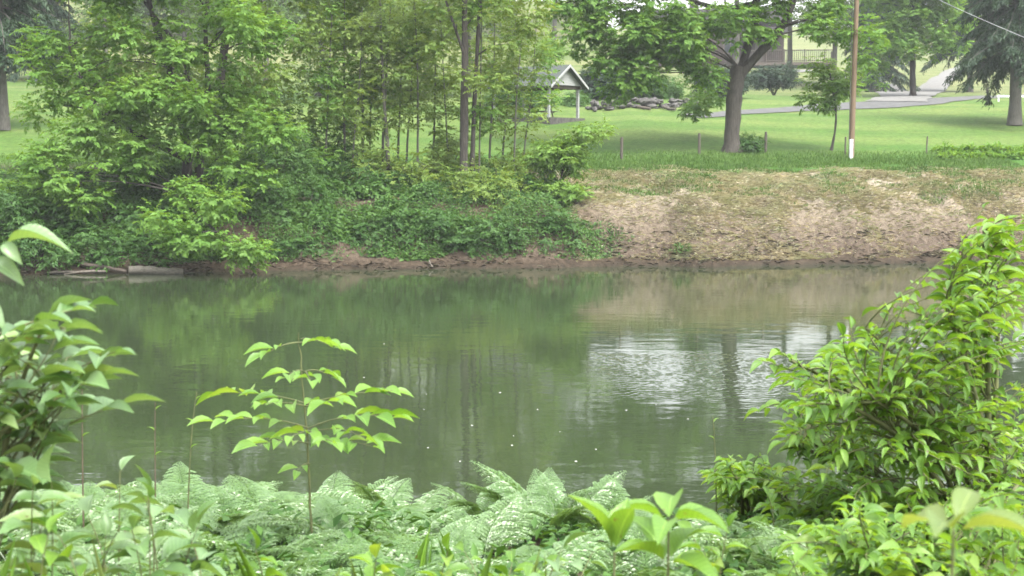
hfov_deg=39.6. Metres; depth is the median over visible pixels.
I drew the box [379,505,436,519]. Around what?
fern
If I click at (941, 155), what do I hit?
crop plant
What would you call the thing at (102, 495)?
fern
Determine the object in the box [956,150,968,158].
crop plant
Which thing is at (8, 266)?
arching sprig
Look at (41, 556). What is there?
fern
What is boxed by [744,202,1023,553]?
leafy shrub
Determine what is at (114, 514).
fern
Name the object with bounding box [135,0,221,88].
woodland tree
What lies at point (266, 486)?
fern
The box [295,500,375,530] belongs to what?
fern
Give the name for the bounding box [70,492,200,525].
fern
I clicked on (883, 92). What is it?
parking pad
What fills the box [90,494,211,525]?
fern
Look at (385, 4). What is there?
woodland tree
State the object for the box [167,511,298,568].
fern
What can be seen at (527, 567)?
broadleaf plant
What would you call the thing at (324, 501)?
fern
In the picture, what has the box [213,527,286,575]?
broadleaf plant
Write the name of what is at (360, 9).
sapling
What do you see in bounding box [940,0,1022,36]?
overhead wire
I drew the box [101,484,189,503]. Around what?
fern
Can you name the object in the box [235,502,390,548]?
fern
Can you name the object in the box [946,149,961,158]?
crop plant
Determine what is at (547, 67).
sapling
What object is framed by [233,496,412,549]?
fern
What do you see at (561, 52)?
bush
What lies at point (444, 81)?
sapling
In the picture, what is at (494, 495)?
fern
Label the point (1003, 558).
broadleaf plant
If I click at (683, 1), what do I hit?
sky
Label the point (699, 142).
fence post
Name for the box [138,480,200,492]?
fern
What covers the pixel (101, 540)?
fern
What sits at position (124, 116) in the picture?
boxelder tree
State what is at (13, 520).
broadleaf plant
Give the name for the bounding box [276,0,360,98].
woodland tree
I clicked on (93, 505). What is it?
fern
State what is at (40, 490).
fern
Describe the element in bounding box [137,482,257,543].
fern
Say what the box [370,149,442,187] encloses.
bank shrub
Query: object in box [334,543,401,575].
broadleaf plant
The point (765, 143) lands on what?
fence post
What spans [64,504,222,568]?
fern
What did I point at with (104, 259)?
bank shrub
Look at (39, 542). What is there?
broadleaf plant
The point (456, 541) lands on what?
fern
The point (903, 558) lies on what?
broadleaf plant
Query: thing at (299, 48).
leaning tree
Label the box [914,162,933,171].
bank weed
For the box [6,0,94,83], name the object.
spruce tree
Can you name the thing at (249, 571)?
grass clump
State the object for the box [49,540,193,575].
fern
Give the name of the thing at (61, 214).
bank shrub
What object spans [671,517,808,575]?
fern
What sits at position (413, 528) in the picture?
fern
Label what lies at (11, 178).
bank shrub
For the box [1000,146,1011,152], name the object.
crop plant
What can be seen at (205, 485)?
fern
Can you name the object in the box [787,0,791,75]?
hillside tree
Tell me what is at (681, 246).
bank weed
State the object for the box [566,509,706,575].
fern
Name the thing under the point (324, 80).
sapling
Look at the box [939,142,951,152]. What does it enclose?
crop plant
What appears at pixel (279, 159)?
bank shrub
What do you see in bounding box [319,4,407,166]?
sapling
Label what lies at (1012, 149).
crop plant
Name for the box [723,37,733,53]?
window
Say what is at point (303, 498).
fern
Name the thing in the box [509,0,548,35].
hillside tree
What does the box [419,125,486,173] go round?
bank shrub
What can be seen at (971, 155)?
crop plant
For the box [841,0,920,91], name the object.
spruce tree
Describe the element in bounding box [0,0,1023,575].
ground
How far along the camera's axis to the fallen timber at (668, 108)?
102.18 m
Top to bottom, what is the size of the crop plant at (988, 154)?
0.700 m
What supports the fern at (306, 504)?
on the ground at (880, 130)
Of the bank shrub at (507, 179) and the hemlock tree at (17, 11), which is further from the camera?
the hemlock tree at (17, 11)
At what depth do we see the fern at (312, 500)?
5.70 m
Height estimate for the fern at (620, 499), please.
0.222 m
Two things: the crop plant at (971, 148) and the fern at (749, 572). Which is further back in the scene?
the crop plant at (971, 148)
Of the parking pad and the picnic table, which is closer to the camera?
the picnic table
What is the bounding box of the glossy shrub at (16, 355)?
[0,295,164,546]
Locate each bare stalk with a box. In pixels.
[82,360,89,542]
[150,402,161,517]
[187,392,199,508]
[711,416,719,513]
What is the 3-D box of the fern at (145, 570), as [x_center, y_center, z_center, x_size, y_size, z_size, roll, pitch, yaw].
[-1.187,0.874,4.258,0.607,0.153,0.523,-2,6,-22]
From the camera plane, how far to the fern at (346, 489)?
6.11 m
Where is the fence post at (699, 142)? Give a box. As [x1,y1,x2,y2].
[698,133,700,154]
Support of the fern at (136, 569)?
on the ground at (880, 130)
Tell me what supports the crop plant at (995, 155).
on the ground at (880, 130)
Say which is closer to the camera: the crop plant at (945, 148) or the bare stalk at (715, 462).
the bare stalk at (715, 462)
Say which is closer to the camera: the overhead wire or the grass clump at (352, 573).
the grass clump at (352, 573)
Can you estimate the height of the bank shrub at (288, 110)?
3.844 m
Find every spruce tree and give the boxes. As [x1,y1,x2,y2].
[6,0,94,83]
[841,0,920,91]
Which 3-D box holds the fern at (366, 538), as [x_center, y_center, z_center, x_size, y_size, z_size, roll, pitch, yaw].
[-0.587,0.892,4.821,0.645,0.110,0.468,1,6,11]
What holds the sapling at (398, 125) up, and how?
on the ground at (880, 130)
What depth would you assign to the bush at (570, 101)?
105.68 m
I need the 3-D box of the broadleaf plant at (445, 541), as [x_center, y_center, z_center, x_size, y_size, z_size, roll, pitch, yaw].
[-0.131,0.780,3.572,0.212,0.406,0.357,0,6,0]
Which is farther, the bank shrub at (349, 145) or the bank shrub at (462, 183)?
the bank shrub at (349, 145)
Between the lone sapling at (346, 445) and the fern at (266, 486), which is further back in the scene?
the fern at (266, 486)
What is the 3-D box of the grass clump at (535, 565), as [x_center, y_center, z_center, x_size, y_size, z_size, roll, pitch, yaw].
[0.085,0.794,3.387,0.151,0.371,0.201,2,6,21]
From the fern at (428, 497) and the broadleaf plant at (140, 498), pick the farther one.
the fern at (428, 497)
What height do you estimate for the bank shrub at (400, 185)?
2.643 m
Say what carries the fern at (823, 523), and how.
on the ground at (880, 130)
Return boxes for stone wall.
[585,97,700,111]
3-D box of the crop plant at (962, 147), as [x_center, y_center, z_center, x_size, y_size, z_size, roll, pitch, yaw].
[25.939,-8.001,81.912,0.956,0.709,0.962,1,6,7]
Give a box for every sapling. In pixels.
[187,333,419,533]
[291,0,369,154]
[313,0,388,152]
[319,0,389,155]
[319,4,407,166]
[331,49,402,164]
[341,0,424,171]
[345,7,432,158]
[367,0,437,159]
[370,3,459,166]
[376,0,452,169]
[396,0,476,168]
[398,30,470,167]
[439,0,518,176]
[447,0,536,164]
[469,10,553,164]
[478,20,573,165]
[496,0,569,166]
[791,48,868,150]
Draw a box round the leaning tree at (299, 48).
[56,0,376,162]
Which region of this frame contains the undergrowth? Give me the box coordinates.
[0,498,1023,575]
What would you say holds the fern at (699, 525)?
on the ground at (880, 130)
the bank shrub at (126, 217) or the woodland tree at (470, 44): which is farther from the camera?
the woodland tree at (470, 44)
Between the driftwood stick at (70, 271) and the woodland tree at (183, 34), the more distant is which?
the woodland tree at (183, 34)
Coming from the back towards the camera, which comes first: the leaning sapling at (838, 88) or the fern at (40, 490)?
the leaning sapling at (838, 88)
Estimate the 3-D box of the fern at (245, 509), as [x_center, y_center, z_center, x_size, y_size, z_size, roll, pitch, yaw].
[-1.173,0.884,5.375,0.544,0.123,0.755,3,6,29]
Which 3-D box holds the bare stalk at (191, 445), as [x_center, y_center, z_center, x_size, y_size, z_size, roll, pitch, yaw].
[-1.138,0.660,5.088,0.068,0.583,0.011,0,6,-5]
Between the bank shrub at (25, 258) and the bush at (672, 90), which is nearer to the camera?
the bank shrub at (25, 258)
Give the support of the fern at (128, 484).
on the ground at (880, 130)
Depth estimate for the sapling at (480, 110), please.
66.26 m
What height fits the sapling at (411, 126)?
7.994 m
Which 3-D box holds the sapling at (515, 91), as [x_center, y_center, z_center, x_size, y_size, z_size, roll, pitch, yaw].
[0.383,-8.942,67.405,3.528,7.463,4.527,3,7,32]
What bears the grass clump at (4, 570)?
on the ground at (880, 130)
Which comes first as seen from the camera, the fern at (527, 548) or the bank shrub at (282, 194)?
the fern at (527, 548)
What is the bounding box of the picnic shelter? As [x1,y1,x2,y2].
[485,64,588,124]
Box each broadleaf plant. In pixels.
[0,441,95,575]
[22,511,87,575]
[46,493,139,575]
[85,455,177,575]
[107,464,206,575]
[164,499,226,575]
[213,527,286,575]
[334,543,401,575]
[419,532,493,575]
[490,549,566,575]
[528,532,608,575]
[676,511,746,575]
[743,486,797,555]
[776,545,827,575]
[835,506,926,574]
[866,540,970,575]
[923,532,1021,575]
[968,499,1023,575]
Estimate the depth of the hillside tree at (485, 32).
176.33 m
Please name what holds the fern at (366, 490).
on the ground at (880, 130)
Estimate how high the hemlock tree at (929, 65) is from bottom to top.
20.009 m
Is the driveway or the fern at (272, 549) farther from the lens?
the driveway
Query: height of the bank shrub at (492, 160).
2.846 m
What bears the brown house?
on the ground at (880, 130)
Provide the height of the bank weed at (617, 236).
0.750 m
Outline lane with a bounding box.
[865,64,963,101]
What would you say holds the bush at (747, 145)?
on the ground at (880, 130)
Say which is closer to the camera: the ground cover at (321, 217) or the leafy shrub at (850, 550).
the leafy shrub at (850, 550)
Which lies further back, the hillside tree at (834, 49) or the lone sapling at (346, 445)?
the hillside tree at (834, 49)
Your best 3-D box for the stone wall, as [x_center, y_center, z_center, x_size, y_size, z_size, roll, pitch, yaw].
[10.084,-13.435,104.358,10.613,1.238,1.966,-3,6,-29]
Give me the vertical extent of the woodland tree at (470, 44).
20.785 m
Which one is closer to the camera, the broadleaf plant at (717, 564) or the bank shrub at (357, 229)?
the broadleaf plant at (717, 564)
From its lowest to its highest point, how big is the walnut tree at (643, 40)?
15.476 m
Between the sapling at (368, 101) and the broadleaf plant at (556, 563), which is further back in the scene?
the sapling at (368, 101)
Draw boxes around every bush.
[481,90,558,106]
[538,38,572,62]
[557,89,591,106]
[573,62,628,99]
[630,73,693,98]
[689,63,757,97]
[738,130,770,153]
[748,61,804,94]
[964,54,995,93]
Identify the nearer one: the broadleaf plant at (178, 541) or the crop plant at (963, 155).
the broadleaf plant at (178, 541)
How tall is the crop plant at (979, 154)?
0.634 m
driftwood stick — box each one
[49,270,105,273]
[80,262,126,273]
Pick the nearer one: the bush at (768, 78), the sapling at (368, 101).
the sapling at (368, 101)
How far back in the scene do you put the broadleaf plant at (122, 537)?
3.12 m
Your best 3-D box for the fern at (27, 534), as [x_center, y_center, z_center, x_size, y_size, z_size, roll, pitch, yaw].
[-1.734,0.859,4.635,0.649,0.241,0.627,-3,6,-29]
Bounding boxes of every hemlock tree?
[0,0,68,129]
[921,0,1002,91]
[942,0,1023,125]
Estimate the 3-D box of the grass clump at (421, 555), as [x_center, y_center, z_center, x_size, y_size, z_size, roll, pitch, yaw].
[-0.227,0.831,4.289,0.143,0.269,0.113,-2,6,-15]
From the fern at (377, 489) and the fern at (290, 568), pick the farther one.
the fern at (377, 489)
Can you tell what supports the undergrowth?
on the ground at (880, 130)
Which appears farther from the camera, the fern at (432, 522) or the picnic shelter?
the picnic shelter
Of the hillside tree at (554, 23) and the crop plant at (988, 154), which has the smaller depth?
the crop plant at (988, 154)
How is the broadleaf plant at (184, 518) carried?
on the ground at (880, 130)
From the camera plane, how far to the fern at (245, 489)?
6.16 m
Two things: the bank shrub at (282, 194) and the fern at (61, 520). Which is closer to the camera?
the fern at (61, 520)
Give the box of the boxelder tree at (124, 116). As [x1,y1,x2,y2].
[0,0,314,275]
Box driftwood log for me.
[129,266,183,273]
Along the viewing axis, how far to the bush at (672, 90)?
111.94 m
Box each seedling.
[567,494,634,575]
[610,488,728,575]
[902,487,1023,575]
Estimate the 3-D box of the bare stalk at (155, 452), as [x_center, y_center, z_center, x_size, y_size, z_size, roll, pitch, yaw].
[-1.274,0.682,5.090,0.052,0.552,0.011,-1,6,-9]
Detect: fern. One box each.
[0,489,70,575]
[0,497,90,560]
[0,504,178,550]
[0,526,117,575]
[1,498,129,558]
[8,511,220,544]
[14,525,218,575]
[19,489,62,493]
[28,511,154,556]
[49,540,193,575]
[61,480,78,499]
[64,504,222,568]
[65,481,135,521]
[65,567,195,575]
[70,481,142,500]
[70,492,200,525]
[75,491,218,516]
[86,528,208,575]
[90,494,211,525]
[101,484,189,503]
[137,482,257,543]
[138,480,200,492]
[141,481,218,500]
[157,492,300,526]
[161,461,203,486]
[162,474,308,533]
[163,521,357,574]
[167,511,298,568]
[168,481,282,497]
[190,508,322,568]
[191,481,277,500]
[193,482,270,493]
[195,495,299,534]
[198,554,396,575]
[207,515,361,556]
[213,491,339,508]
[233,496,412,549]
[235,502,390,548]
[239,532,412,575]
[248,490,369,507]
[262,526,415,567]
[274,496,411,515]
[287,540,484,570]
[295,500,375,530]
[298,495,406,530]
[301,476,398,496]
[305,535,510,575]
[316,472,369,511]
[322,514,523,575]
[332,478,428,511]
[333,487,359,499]
[349,506,473,536]
[349,541,469,575]
[350,506,475,538]
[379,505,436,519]
[384,488,462,519]
[384,509,523,542]
[385,488,531,559]
[387,525,512,575]
[405,529,620,575]
[431,482,516,519]
[434,499,476,520]
[440,497,546,565]
[460,471,564,509]
[467,539,588,575]
[469,460,596,539]
[516,469,626,535]
[549,474,652,542]
[560,536,789,575]
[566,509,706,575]
[574,512,746,575]
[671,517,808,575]
[684,518,856,575]
[717,521,831,574]
[731,520,876,575]
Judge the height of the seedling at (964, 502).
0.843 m
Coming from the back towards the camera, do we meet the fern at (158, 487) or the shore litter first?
the shore litter
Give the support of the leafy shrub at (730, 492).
on the ground at (880, 130)
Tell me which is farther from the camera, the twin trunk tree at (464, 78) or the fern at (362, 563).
the twin trunk tree at (464, 78)
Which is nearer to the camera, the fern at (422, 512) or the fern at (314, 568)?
the fern at (314, 568)
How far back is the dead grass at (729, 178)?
66.05 m
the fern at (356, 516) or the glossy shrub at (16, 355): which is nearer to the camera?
the glossy shrub at (16, 355)
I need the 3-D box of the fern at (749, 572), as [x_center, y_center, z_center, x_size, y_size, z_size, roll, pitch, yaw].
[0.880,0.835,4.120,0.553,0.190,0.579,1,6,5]
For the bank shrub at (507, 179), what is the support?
on the ground at (880, 130)
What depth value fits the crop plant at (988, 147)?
81.90 m
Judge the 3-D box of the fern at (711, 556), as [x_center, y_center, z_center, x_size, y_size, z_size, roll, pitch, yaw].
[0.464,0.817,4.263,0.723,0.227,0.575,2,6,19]
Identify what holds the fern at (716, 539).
on the ground at (880, 130)
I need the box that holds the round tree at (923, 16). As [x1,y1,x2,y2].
[853,0,979,95]
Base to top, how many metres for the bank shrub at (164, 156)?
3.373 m
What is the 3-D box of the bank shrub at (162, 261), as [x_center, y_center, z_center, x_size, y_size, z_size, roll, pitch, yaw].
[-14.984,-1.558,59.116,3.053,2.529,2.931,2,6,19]
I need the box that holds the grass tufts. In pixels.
[0,148,1023,206]
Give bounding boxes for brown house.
[650,0,831,68]
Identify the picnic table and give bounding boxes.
[525,107,557,117]
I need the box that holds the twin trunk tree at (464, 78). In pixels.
[406,0,562,174]
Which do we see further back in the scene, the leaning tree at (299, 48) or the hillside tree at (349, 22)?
the hillside tree at (349, 22)
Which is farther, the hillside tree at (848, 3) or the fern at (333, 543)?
the hillside tree at (848, 3)
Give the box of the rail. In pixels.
[997,95,1023,101]
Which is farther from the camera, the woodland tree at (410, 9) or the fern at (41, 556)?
the woodland tree at (410, 9)
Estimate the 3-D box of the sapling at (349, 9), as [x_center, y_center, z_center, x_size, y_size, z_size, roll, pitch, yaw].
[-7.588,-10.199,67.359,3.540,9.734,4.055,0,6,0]
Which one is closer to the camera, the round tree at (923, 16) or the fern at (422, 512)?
the fern at (422, 512)
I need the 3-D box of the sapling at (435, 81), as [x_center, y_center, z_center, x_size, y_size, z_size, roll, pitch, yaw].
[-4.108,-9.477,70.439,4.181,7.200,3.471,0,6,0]
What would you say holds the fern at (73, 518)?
on the ground at (880, 130)
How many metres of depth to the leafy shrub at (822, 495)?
4.96 m
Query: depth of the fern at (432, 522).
5.16 m
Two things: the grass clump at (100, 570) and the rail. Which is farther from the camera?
the rail
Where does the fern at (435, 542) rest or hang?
on the ground at (880, 130)
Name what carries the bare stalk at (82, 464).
on the ground at (880, 130)
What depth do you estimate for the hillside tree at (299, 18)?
180.28 m
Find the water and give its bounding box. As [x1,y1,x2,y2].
[0,262,1023,530]
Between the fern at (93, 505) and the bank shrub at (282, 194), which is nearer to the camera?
the fern at (93, 505)
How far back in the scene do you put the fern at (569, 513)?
5.36 m
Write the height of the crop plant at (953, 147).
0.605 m
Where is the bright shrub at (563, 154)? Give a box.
[518,113,618,206]
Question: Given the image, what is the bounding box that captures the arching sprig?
[0,224,72,328]
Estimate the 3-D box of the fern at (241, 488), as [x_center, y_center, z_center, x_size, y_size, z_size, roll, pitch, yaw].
[-0.954,0.870,5.447,0.600,0.168,0.702,1,6,6]
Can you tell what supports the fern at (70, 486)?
on the ground at (880, 130)
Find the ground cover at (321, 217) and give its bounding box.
[0,151,625,264]
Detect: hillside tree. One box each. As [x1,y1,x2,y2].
[36,7,94,36]
[67,0,222,40]
[156,0,317,38]
[292,0,429,45]
[397,0,521,41]
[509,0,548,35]
[551,0,572,39]
[733,0,739,64]
[786,0,865,78]
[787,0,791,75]
[804,0,907,53]
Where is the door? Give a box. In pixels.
[755,40,764,61]
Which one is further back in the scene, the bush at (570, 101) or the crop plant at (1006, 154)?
the bush at (570, 101)
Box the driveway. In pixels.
[686,94,1023,117]
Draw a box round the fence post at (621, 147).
[620,137,622,158]
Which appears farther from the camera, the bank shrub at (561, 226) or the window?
the window
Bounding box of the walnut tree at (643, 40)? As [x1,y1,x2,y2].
[533,0,895,152]
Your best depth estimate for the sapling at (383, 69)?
65.89 m
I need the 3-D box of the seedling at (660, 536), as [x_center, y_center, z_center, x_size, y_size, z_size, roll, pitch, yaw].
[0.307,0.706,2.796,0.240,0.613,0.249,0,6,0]
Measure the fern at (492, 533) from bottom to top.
0.283 m
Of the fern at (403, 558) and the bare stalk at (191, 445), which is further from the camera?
the bare stalk at (191, 445)
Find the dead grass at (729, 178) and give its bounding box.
[559,164,1023,260]
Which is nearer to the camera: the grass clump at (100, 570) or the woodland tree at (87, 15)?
the grass clump at (100, 570)
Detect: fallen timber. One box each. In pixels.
[637,105,650,109]
[662,105,676,110]
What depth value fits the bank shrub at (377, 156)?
66.07 m
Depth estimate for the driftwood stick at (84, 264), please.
57.52 m
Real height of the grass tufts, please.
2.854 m
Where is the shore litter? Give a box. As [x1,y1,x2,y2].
[18,226,1023,274]
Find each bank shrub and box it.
[0,161,88,203]
[0,175,67,253]
[0,224,81,274]
[33,197,110,253]
[55,219,150,271]
[89,197,152,244]
[112,150,204,189]
[122,225,187,267]
[157,156,239,198]
[191,130,267,172]
[222,117,326,192]
[224,171,313,227]
[236,95,318,167]
[262,222,344,258]
[294,173,353,213]
[295,118,360,163]
[300,140,354,181]
[336,205,406,248]
[337,157,396,197]
[340,134,403,180]
[361,167,435,200]
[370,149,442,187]
[388,208,479,252]
[417,151,478,187]
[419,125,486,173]
[436,158,501,204]
[444,200,535,254]
[475,149,542,182]
[478,162,543,214]
[486,139,542,171]
[510,197,588,255]
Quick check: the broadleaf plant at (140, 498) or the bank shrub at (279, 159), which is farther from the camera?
the bank shrub at (279, 159)
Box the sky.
[516,0,849,29]
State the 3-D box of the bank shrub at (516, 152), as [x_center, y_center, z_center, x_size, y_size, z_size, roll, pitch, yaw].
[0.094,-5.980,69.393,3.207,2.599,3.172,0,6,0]
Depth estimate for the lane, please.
143.73 m
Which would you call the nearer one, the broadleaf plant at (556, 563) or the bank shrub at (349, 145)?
the broadleaf plant at (556, 563)
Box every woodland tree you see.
[58,0,146,92]
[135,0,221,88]
[219,0,315,104]
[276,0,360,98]
[327,0,420,100]
[383,0,461,98]
[432,0,503,97]
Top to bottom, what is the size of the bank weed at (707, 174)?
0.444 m
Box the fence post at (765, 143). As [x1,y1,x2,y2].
[764,132,766,152]
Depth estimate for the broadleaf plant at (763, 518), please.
4.71 m
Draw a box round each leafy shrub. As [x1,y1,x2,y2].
[696,455,782,527]
[714,453,966,537]
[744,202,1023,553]
[764,482,1023,575]
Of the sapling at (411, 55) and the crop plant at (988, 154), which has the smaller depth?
the sapling at (411, 55)
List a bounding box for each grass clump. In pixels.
[0,537,32,575]
[83,536,103,575]
[217,537,255,575]
[336,555,356,575]
[414,520,455,569]
[480,544,493,575]
[531,547,554,575]
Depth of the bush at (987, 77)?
138.67 m
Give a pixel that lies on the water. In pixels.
(584, 370)
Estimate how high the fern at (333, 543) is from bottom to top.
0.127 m
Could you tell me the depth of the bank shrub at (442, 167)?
66.70 m
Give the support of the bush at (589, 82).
on the ground at (880, 130)
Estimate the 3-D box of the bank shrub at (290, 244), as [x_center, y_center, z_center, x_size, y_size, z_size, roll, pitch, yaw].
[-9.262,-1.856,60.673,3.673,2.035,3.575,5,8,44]
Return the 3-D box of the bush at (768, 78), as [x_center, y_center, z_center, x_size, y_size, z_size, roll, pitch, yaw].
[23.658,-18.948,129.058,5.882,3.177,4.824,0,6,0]
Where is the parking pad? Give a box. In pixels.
[783,69,904,95]
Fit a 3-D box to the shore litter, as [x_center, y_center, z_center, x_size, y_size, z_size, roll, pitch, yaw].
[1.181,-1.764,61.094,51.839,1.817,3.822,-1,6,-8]
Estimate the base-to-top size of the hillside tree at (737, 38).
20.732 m
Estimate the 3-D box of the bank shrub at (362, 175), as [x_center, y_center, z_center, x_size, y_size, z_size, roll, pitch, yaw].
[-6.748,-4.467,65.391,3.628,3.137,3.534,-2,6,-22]
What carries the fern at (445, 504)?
on the ground at (880, 130)
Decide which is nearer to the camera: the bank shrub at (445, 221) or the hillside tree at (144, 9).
the bank shrub at (445, 221)
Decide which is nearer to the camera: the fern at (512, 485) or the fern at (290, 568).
the fern at (290, 568)
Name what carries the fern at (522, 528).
on the ground at (880, 130)
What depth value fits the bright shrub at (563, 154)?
64.66 m
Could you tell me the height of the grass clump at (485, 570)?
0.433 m
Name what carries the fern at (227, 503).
on the ground at (880, 130)
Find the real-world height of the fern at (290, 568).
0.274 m
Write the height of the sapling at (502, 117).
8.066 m
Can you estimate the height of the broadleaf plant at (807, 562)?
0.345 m
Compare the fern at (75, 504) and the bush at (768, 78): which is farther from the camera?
the bush at (768, 78)
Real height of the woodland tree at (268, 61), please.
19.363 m
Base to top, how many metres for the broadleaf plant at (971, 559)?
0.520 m
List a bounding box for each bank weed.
[604,226,634,241]
[668,242,692,253]
[702,172,715,178]
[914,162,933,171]
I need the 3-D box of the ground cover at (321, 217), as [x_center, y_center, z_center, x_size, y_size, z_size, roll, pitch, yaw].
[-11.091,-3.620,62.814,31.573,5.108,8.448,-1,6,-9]
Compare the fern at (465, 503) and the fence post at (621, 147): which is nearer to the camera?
the fern at (465, 503)
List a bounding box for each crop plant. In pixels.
[929,144,943,153]
[936,152,949,158]
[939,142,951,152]
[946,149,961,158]
[950,145,959,152]
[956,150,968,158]
[958,144,970,152]
[964,141,979,152]
[966,152,974,157]
[973,151,986,158]
[977,146,986,152]
[979,142,996,152]
[984,151,993,157]
[990,141,1005,152]
[990,153,1003,158]
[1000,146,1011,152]
[1003,151,1013,159]
[1007,148,1023,159]
[1009,145,1022,151]
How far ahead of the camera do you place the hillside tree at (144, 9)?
175.98 m
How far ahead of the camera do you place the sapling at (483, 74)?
68.36 m
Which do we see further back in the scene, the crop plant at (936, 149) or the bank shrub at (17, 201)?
the crop plant at (936, 149)
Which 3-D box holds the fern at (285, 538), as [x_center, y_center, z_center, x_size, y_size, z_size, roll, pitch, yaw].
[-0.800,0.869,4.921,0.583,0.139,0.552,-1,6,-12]
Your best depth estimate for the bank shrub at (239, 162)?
65.47 m
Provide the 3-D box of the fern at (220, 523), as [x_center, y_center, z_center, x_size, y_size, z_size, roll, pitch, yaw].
[-0.953,0.850,4.927,0.671,0.163,0.635,5,7,41]
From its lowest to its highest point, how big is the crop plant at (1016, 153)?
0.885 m
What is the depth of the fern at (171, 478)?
6.43 m
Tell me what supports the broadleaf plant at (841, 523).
on the ground at (880, 130)
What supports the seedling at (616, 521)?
on the ground at (880, 130)
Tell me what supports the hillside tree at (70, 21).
on the ground at (880, 130)
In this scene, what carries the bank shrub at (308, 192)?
on the ground at (880, 130)
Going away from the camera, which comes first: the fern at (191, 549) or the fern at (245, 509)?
the fern at (191, 549)
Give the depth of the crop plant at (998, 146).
81.92 m
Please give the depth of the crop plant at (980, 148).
81.96 m
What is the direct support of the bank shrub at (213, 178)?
on the ground at (880, 130)
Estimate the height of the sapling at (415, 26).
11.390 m
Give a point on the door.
(756, 45)
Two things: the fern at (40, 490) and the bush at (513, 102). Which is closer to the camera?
the fern at (40, 490)
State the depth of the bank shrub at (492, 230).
61.08 m
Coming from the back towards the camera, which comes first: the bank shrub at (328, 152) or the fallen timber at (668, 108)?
the fallen timber at (668, 108)
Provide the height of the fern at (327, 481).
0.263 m
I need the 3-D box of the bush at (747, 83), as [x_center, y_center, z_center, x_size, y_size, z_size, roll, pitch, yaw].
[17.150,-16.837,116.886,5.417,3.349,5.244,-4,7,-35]
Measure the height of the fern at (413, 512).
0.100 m
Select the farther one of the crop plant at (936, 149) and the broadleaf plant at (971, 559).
the crop plant at (936, 149)
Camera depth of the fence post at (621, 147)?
75.48 m
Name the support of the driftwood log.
in the water
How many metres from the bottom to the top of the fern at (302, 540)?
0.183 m
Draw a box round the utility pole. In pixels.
[848,0,858,158]
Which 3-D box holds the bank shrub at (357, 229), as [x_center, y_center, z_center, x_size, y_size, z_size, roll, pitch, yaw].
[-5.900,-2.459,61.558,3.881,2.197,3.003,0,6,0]
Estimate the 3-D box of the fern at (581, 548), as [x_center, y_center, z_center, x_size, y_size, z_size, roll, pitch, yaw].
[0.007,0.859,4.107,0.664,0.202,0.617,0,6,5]
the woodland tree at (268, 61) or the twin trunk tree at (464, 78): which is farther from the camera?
the woodland tree at (268, 61)
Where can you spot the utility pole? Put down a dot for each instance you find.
(852, 104)
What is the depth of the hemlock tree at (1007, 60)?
94.71 m

